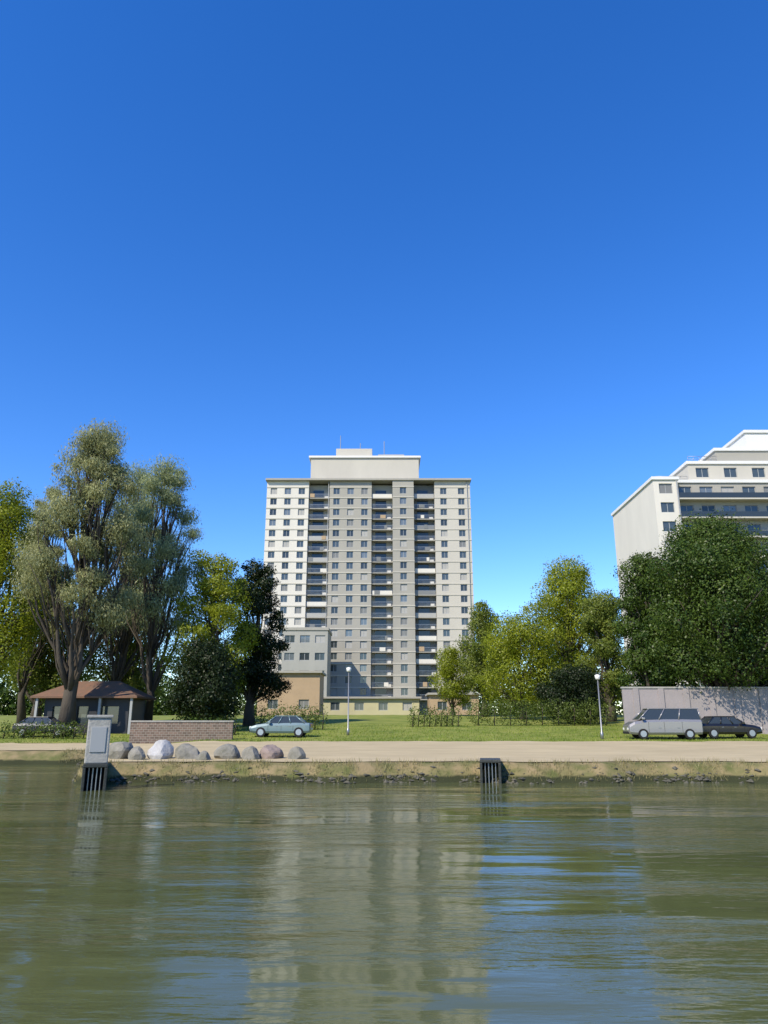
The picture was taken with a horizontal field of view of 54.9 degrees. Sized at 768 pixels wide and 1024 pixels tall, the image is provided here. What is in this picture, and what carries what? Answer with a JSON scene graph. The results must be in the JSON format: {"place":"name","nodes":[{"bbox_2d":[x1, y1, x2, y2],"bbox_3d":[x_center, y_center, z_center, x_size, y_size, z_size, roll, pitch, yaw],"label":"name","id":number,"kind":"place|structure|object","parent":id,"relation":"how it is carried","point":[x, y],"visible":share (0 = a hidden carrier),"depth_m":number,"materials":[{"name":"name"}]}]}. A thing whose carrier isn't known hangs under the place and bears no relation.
{"place":"outdoors","nodes":[
{"label":"outdoors","id":0,"kind":"place"},
{"bbox_2d":[0,764,767,1023],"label":"water","id":1,"kind":"structure","parent":0,"point":[372,903],"depth_m":9.43,"materials":[{"name":"green liquid"}]},
{"bbox_2d":[0,715,767,783],"bbox_3d":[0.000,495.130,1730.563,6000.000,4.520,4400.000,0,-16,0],"label":"ground","id":2,"kind":"structure","parent":0,"point":[29,757],"depth_m":29.18,"materials":[{"name":"green plant"}]},
{"bbox_2d":[0,477,50,682],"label":"leafy tree","id":3,"kind":"object","parent":2,"relation":"on","point":[12,512],"visible":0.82,"depth_m":65.93,"materials":[{"name":"green plant"}]},
{"bbox_2d":[0,718,87,738],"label":"hedge","id":4,"kind":"object","parent":2,"relation":"on","point":[41,728],"visible":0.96,"depth_m":55.49,"materials":[{"name":"green plant"}]},
{"bbox_2d":[12,717,76,736],"bbox_3d":[-26.387,16.725,57.623,4.450,1.480,2.100,1,-16,-2],"label":"parked car","id":5,"kind":"object","parent":2,"relation":"on","point":[44,720],"visible":0.48,"depth_m":56.96,"materials":[{"name":"grey paint"}]},
{"bbox_2d":[14,485,75,722],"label":"feathery tree","id":6,"kind":"object","parent":2,"relation":"on","point":[21,706],"visible":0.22,"depth_m":75.64,"materials":[{"name":"green plant"}]},
{"bbox_2d":[0,563,99,716],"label":"leafy tree","id":7,"kind":"object","parent":2,"relation":"on","point":[44,675],"visible":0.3,"depth_m":76.75,"materials":[{"name":"green plant"}]},
{"bbox_2d":[5,417,155,735],"bbox_3d":[-25.794,4.764,63.174,11.243,27.824,9.732,14,-21,-41],"label":"feathery tree","id":8,"kind":"object","parent":2,"relation":"on","point":[93,491],"visible":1,"depth_m":61.96,"materials":[{"name":"green plant"}]},
{"bbox_2d":[30,681,156,733],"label":"park pavilion","id":9,"kind":"structure","parent":2,"relation":"on","point":[123,703],"depth_m":62.56,"materials":[{"name":"brown paint"}]},
{"bbox_2d":[53,706,60,718],"bbox_3d":[-27.331,17.151,62.513,1.300,1.400,0.040,0,-16,0],"label":"window","id":10,"kind":"structure","parent":9,"relation":"in","point":[56,710],"depth_m":62.56,"materials":[{"name":"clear glass"}]},
{"bbox_2d":[77,706,89,723],"bbox_3d":[-25.381,17.151,62.513,1.000,1.400,0.040,0,-16,0],"label":"window","id":11,"kind":"structure","parent":9,"relation":"in","point":[83,711],"depth_m":62.50,"materials":[{"name":"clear glass"}]},
{"bbox_2d":[101,706,118,723],"bbox_3d":[-23.131,17.151,62.513,1.500,1.400,0.040,0,-16,0],"label":"window","id":12,"kind":"structure","parent":9,"relation":"in","point":[106,710],"depth_m":62.56,"materials":[{"name":"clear glass"}]},
{"bbox_2d":[80,715,113,790],"bbox_3d":[-10.501,9.022,27.004,0.860,3.072,4.050,6,-17,-19],"label":"outfall","id":13,"kind":"object","parent":2,"relation":"on","point":[94,770],"visible":0.77,"depth_m":25.43,"materials":[{"name":"concrete"}]},
{"bbox_2d":[108,742,132,758],"bbox_3d":[-11.092,10.264,31.177,1.145,1.130,1.157,3,-16,-10],"label":"boulder","id":14,"kind":"object","parent":2,"relation":"on","point":[119,750],"visible":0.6,"depth_m":30.80,"materials":[{"name":"grey stone"}]},
{"bbox_2d":[0,654,245,714],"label":"wood","id":15,"kind":"object","parent":2,"relation":"on","point":[9,701],"visible":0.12,"depth_m":142.19,"materials":[{"name":"green plant"}]},
{"bbox_2d":[80,570,173,699],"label":"leafy tree","id":16,"kind":"object","parent":2,"relation":"on","point":[132,677],"visible":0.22,"depth_m":81.14,"materials":[{"name":"green plant"}]},
{"bbox_2d":[84,457,188,680],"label":"feathery tree","id":17,"kind":"object","parent":2,"relation":"on","point":[122,644],"visible":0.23,"depth_m":77.20,"materials":[{"name":"green plant"}]},
{"bbox_2d":[128,746,145,759],"bbox_3d":[-10.233,10.141,30.661,0.704,0.830,0.778,9,-18,-30],"label":"boulder","id":18,"kind":"object","parent":2,"relation":"on","point":[136,753],"visible":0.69,"depth_m":30.42,"materials":[{"name":"grey stone"}]},
{"bbox_2d":[147,740,173,758],"bbox_3d":[-9.452,10.257,31.259,0.847,1.210,1.179,-9,-18,28],"label":"boulder","id":19,"kind":"object","parent":2,"relation":"on","point":[161,749],"visible":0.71,"depth_m":31.09,"materials":[{"name":"grey stone"}]},
{"bbox_2d":[116,449,209,720],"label":"feathery tree","id":20,"kind":"object","parent":2,"relation":"on","point":[166,547],"visible":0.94,"depth_m":70.16,"materials":[{"name":"green plant"}]},
{"bbox_2d":[129,721,234,743],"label":"wall","id":21,"kind":"structure","parent":2,"relation":"on","point":[148,732],"depth_m":50.52,"materials":[{"name":"brown brick"}]},
{"bbox_2d":[175,743,199,758],"bbox_3d":[-8.320,10.368,31.611,1.214,0.917,1.410,8,-18,-26],"label":"boulder","id":22,"kind":"object","parent":2,"relation":"on","point":[186,751],"visible":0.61,"depth_m":31.17,"materials":[{"name":"grey stone"}]},
{"bbox_2d":[159,634,247,720],"bbox_3d":[-14.986,14.446,62.248,7.053,8.451,7.326,7,-17,-23],"label":"dark tree","id":23,"kind":"object","parent":2,"relation":"on","point":[214,676],"visible":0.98,"depth_m":61.30,"materials":[{"name":"green plant"}]},
{"bbox_2d":[196,751,210,759],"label":"boulder","id":24,"kind":"object","parent":2,"relation":"on","point":[203,755],"visible":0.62,"depth_m":30.31,"materials":[{"name":"grey stone"}]},
{"bbox_2d":[177,714,240,734],"bbox_3d":[-13.287,16.229,55.734,5.017,2.105,2.102,0,-16,0],"label":"hedge","id":25,"kind":"object","parent":2,"relation":"on","point":[195,718],"visible":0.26,"depth_m":55.81,"materials":[{"name":"green plant"}]},
{"bbox_2d":[155,549,264,699],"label":"leafy tree","id":26,"kind":"object","parent":2,"relation":"on","point":[215,594],"visible":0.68,"depth_m":68.91,"materials":[{"name":"green plant"}]},
{"bbox_2d":[214,743,240,758],"bbox_3d":[-6.622,10.295,31.362,1.145,0.920,0.994,-3,-16,9],"label":"boulder","id":27,"kind":"object","parent":2,"relation":"on","point":[224,751],"visible":0.62,"depth_m":31.05,"materials":[{"name":"grey stone"}]},
{"bbox_2d":[241,746,259,759],"bbox_3d":[-5.566,10.216,30.886,0.793,0.863,0.645,-8,-18,25],"label":"boulder","id":28,"kind":"object","parent":2,"relation":"on","point":[249,752],"visible":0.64,"depth_m":30.73,"materials":[{"name":"grey stone"}]},
{"bbox_2d":[226,557,292,726],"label":"dark tree","id":29,"kind":"object","parent":2,"relation":"on","point":[263,677],"visible":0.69,"depth_m":74.46,"materials":[{"name":"green plant"}]},
{"bbox_2d":[259,744,283,758],"bbox_3d":[-4.800,10.360,31.474,0.933,0.898,1.107,-13,-20,38],"label":"boulder","id":30,"kind":"object","parent":2,"relation":"on","point":[270,751],"visible":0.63,"depth_m":31.17,"materials":[{"name":"stone"}]},
{"bbox_2d":[249,716,312,736],"bbox_3d":[-7.441,15.584,53.788,4.450,1.480,2.100,-1,-16,2],"label":"parked car","id":31,"kind":"object","parent":2,"relation":"on","point":[298,726],"visible":0.98,"depth_m":52.97,"materials":[{"name":"teal paint"}]},
{"bbox_2d":[252,701,328,729],"bbox_3d":[-8.041,17.635,63.571,6.673,2.647,2.196,0,-16,0],"label":"hedge","id":32,"kind":"object","parent":2,"relation":"on","point":[315,719],"visible":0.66,"depth_m":63.54,"materials":[{"name":"green plant"}]},
{"bbox_2d":[257,671,326,714],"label":"building","id":33,"kind":"structure","parent":2,"relation":"on","point":[307,688],"depth_m":114.68,"materials":[{"name":"beige paint"}]},
{"bbox_2d":[268,700,277,708],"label":"window","id":34,"kind":"structure","parent":33,"relation":"in","point":[273,705],"depth_m":114.43,"materials":[{"name":"grey glass"}]},
{"bbox_2d":[299,700,308,708],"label":"window","id":35,"kind":"structure","parent":33,"relation":"in","point":[301,702],"depth_m":114.44,"materials":[{"name":"grey paint"}]},
{"bbox_2d":[288,746,305,758],"bbox_3d":[-3.704,10.258,31.084,0.634,0.771,0.803,14,-21,-40],"label":"boulder","id":36,"kind":"object","parent":2,"relation":"on","point":[296,752],"visible":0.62,"depth_m":30.91,"materials":[{"name":"grey stone"}]},
{"bbox_2d":[281,627,331,696],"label":"grey block","id":37,"kind":"structure","parent":2,"relation":"on","point":[309,649],"depth_m":148.18,"materials":[{"name":"grey paint"}]},
{"bbox_2d":[284,653,293,659],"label":"window","id":38,"kind":"structure","parent":37,"relation":"in","point":[287,656],"depth_m":147.94,"materials":[{"name":"grey glass"}]},
{"bbox_2d":[285,635,294,642],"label":"window","id":39,"kind":"structure","parent":37,"relation":"in","point":[291,638],"depth_m":148.92,"materials":[{"name":"grey glass"}]},
{"bbox_2d":[299,653,309,659],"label":"window","id":40,"kind":"structure","parent":37,"relation":"in","point":[303,656],"depth_m":147.94,"materials":[{"name":"grey glass"}]},
{"bbox_2d":[300,635,309,642],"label":"window","id":41,"kind":"structure","parent":37,"relation":"in","point":[303,638],"depth_m":148.88,"materials":[{"name":"grey glass"}]},
{"bbox_2d":[315,653,324,659],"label":"window","id":42,"kind":"structure","parent":37,"relation":"in","point":[318,656],"depth_m":147.94,"materials":[{"name":"grey glass"}]},
{"bbox_2d":[315,635,324,642],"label":"window","id":43,"kind":"structure","parent":37,"relation":"in","point":[318,638],"depth_m":148.88,"materials":[{"name":"grey paint"}]},
{"bbox_2d":[346,667,350,734],"bbox_3d":[-2.703,14.378,56.212,0.400,5.072,0.400,0,-16,0],"label":"street lamp","id":44,"kind":"object","parent":2,"relation":"on","point":[348,669],"visible":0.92,"depth_m":56.15,"materials":[{"name":"grey metal"}]},
{"bbox_2d":[261,436,475,714],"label":"apartment tower","id":45,"kind":"structure","parent":2,"relation":"on","point":[367,554],"depth_m":168.56,"materials":[{"name":"white concrete"}]},
{"bbox_2d":[265,607,470,694],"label":"windows in bulk","id":46,"kind":"structure","parent":45,"relation":"in","point":[280,607],"depth_m":163.51,"materials":[{"name":"grey glass"}]},
{"bbox_2d":[400,540,406,546],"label":"window","id":47,"kind":"structure","parent":45,"relation":"in","point":[403,543],"depth_m":169.16,"materials":[{"name":"grey paint"}]},
{"bbox_2d":[400,584,406,590],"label":"window","id":48,"kind":"structure","parent":45,"relation":"in","point":[403,587],"depth_m":166.33,"materials":[{"name":"grey paint"}]},
{"bbox_2d":[461,607,467,613],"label":"window","id":49,"kind":"structure","parent":45,"relation":"in","point":[464,610],"depth_m":165.52,"materials":[{"name":"glass"}]},
{"bbox_2d":[323,697,421,714],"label":"building","id":50,"kind":"structure","parent":2,"relation":"on","point":[376,705],"depth_m":127.69,"materials":[{"name":"beige paint"}]},
{"bbox_2d":[330,702,339,709],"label":"window","id":51,"kind":"structure","parent":50,"relation":"in","point":[334,705],"depth_m":127.87,"materials":[{"name":"grey glass"}]},
{"bbox_2d":[355,702,363,709],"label":"window","id":52,"kind":"structure","parent":50,"relation":"in","point":[358,705],"depth_m":127.87,"materials":[{"name":"grey glass"}]},
{"bbox_2d":[379,702,387,709],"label":"window","id":53,"kind":"structure","parent":50,"relation":"in","point":[382,705],"depth_m":127.87,"materials":[{"name":"grey glass"}]},
{"bbox_2d":[403,702,411,709],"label":"window","id":54,"kind":"structure","parent":50,"relation":"in","point":[406,705],"depth_m":127.90,"materials":[{"name":"grey paint"}]},
{"bbox_2d":[146,675,616,714],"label":"wood","id":55,"kind":"object","parent":2,"relation":"on","point":[243,708],"visible":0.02,"depth_m":214.52,"materials":[{"name":"green plant"}]},
{"bbox_2d":[59,746,767,781],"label":"bank grass","id":56,"kind":"structure","parent":2,"relation":"on","point":[377,761],"depth_m":28.98,"materials":[{"name":"green plant"}]},
{"bbox_2d":[72,753,767,783],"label":"pebbles","id":57,"kind":"object","parent":2,"relation":"on","point":[393,779],"visible":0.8,"depth_m":28.43,"materials":[{"name":"stone"}]},
{"bbox_2d":[407,703,461,726],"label":"hedge","id":58,"kind":"object","parent":2,"relation":"on","point":[454,715],"visible":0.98,"depth_m":69.22,"materials":[{"name":"green plant"}]},
{"bbox_2d":[427,644,472,715],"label":"leafy tree","id":59,"kind":"object","parent":2,"relation":"on","point":[448,670],"visible":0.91,"depth_m":100.69,"materials":[{"name":"green plant"}]},
{"bbox_2d":[425,693,480,714],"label":"building","id":60,"kind":"structure","parent":2,"relation":"on","point":[433,699],"depth_m":123.97,"materials":[{"name":"beige paint"}]},
{"bbox_2d":[438,701,446,709],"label":"window","id":61,"kind":"structure","parent":60,"relation":"in","point":[443,704],"depth_m":124.06,"materials":[{"name":"grey glass"}]},
{"bbox_2d":[454,599,509,716],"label":"leafy tree","id":62,"kind":"object","parent":2,"relation":"on","point":[472,663],"visible":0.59,"depth_m":97.87,"materials":[{"name":"green plant"}]},
{"bbox_2d":[480,758,501,783],"bbox_3d":[4.140,10.333,28.660,0.800,1.460,1.450,-2,-16,7],"label":"outfall","id":63,"kind":"object","parent":2,"relation":"on","point":[485,763],"visible":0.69,"depth_m":28.15,"materials":[{"name":"concrete"}]},
{"bbox_2d":[473,606,570,719],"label":"leafy tree","id":64,"kind":"object","parent":2,"relation":"on","point":[513,653],"visible":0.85,"depth_m":87.31,"materials":[{"name":"green plant"}]},
{"bbox_2d":[464,697,617,725],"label":"hedge","id":65,"kind":"object","parent":2,"relation":"on","point":[548,706],"visible":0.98,"depth_m":71.25,"materials":[{"name":"green plant"}]},
{"bbox_2d":[488,671,623,714],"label":"wood","id":66,"kind":"object","parent":2,"relation":"on","point":[618,708],"visible":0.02,"depth_m":142.79,"materials":[{"name":"green plant"}]},
{"bbox_2d":[519,553,613,692],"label":"leafy tree","id":67,"kind":"object","parent":2,"relation":"on","point":[568,615],"visible":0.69,"depth_m":93.58,"materials":[{"name":"green plant"}]},
{"bbox_2d":[531,661,610,724],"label":"dark tree","id":68,"kind":"object","parent":2,"relation":"on","point":[572,683],"visible":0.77,"depth_m":74.69,"materials":[{"name":"green plant"}]},
{"bbox_2d":[595,674,603,738],"bbox_3d":[15.014,13.554,51.456,0.400,4.415,0.400,0,-16,0],"label":"street lamp","id":69,"kind":"object","parent":2,"relation":"on","point":[597,677],"visible":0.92,"depth_m":51.39,"materials":[{"name":"grey metal"}]},
{"bbox_2d":[573,587,634,721],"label":"leafy tree","id":70,"kind":"object","parent":2,"relation":"on","point":[604,642],"visible":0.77,"depth_m":82.29,"materials":[{"name":"green plant"}]},
{"bbox_2d":[607,550,684,689],"bbox_3d":[22.796,10.802,63.582,6.817,15.798,6.751,0,-16,0],"label":"broad dark tree","id":71,"kind":"object","parent":2,"relation":"on","point":[644,673],"visible":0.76,"depth_m":63.03,"materials":[{"name":"green plant"}]},
{"bbox_2d":[623,708,702,738],"bbox_3d":[19.346,14.738,51.535,5.050,2.040,2.280,-1,-16,4],"label":"parked van","id":72,"kind":"object","parent":2,"relation":"on","point":[678,722],"visible":1,"depth_m":50.68,"materials":[{"name":"silver metal"}]},
{"bbox_2d":[611,430,767,686],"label":"terraced building","id":73,"kind":"structure","parent":2,"relation":"on","point":[730,475],"depth_m":122.60,"materials":[{"name":"white paint"}]},
{"bbox_2d":[678,487,690,491],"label":"window","id":74,"kind":"structure","parent":73,"relation":"in","point":[680,489],"depth_m":122.55,"materials":[{"name":"blue glass"}]},
{"bbox_2d":[680,505,693,510],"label":"window","id":75,"kind":"structure","parent":73,"relation":"in","point":[683,507],"depth_m":121.66,"materials":[{"name":"blue glass"}]},
{"bbox_2d":[695,468,708,476],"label":"window","id":76,"kind":"structure","parent":73,"relation":"in","point":[700,472],"depth_m":124.85,"materials":[{"name":"blue glass"}]},
{"bbox_2d":[699,487,712,491],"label":"window","id":77,"kind":"structure","parent":73,"relation":"in","point":[702,489],"depth_m":122.55,"materials":[{"name":"blue glass"}]},
{"bbox_2d":[702,505,714,510],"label":"window","id":78,"kind":"structure","parent":73,"relation":"in","point":[704,507],"depth_m":121.66,"materials":[{"name":"blue glass"}]},
{"bbox_2d":[721,487,733,491],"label":"window","id":79,"kind":"structure","parent":73,"relation":"in","point":[723,489],"depth_m":122.55,"materials":[{"name":"grey paint"}]},
{"bbox_2d":[723,505,736,510],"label":"window","id":80,"kind":"structure","parent":73,"relation":"in","point":[726,507],"depth_m":121.67,"materials":[{"name":"blue glass"}]},
{"bbox_2d":[724,468,736,476],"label":"window","id":81,"kind":"structure","parent":73,"relation":"in","point":[728,472],"depth_m":124.85,"materials":[{"name":"blue glass"}]},
{"bbox_2d":[742,487,754,491],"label":"window","id":82,"kind":"structure","parent":73,"relation":"in","point":[745,489],"depth_m":122.55,"materials":[{"name":"blue glass"}]},
{"bbox_2d":[745,505,757,510],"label":"window","id":83,"kind":"structure","parent":73,"relation":"in","point":[747,507],"depth_m":121.66,"materials":[{"name":"blue glass"}]},
{"bbox_2d":[747,524,760,529],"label":"window","id":84,"kind":"structure","parent":73,"relation":"in","point":[757,525],"depth_m":120.80,"materials":[{"name":"blue glass"}]},
{"bbox_2d":[752,468,764,476],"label":"window","id":85,"kind":"structure","parent":73,"relation":"in","point":[757,472],"depth_m":124.85,"materials":[{"name":"blue glass"}]},
{"bbox_2d":[620,687,767,733],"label":"boundary wall","id":86,"kind":"structure","parent":2,"relation":"on","point":[749,707],"depth_m":58.12,"materials":[{"name":"concrete"}]},
{"bbox_2d":[627,508,767,692],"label":"broad dark tree","id":87,"kind":"object","parent":2,"relation":"on","point":[716,572],"visible":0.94,"depth_m":58.69,"materials":[{"name":"green plant"}]},
{"bbox_2d":[698,716,762,737],"bbox_3d":[24.070,15.134,52.045,4.450,1.480,2.100,1,-16,-4],"label":"parked car","id":88,"kind":"object","parent":2,"relation":"on","point":[714,726],"visible":0.84,"depth_m":51.25,"materials":[{"name":"black paint"}]},
{"bbox_2d":[0,741,767,761],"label":"path","id":89,"kind":"structure","parent":0,"point":[563,751],"depth_m":37.91,"materials":[{"name":"beige concrete"}]},
{"bbox_2d":[0,724,767,742],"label":"lawn grass","id":90,"kind":"structure","parent":0,"point":[445,735],"depth_m":54.17,"materials":[{"name":"green plant"}]},
{"bbox_2d":[0,0,767,714],"label":"sky","id":91,"kind":"structure","parent":0,"point":[518,249],"materials":[{"name":"blue"}]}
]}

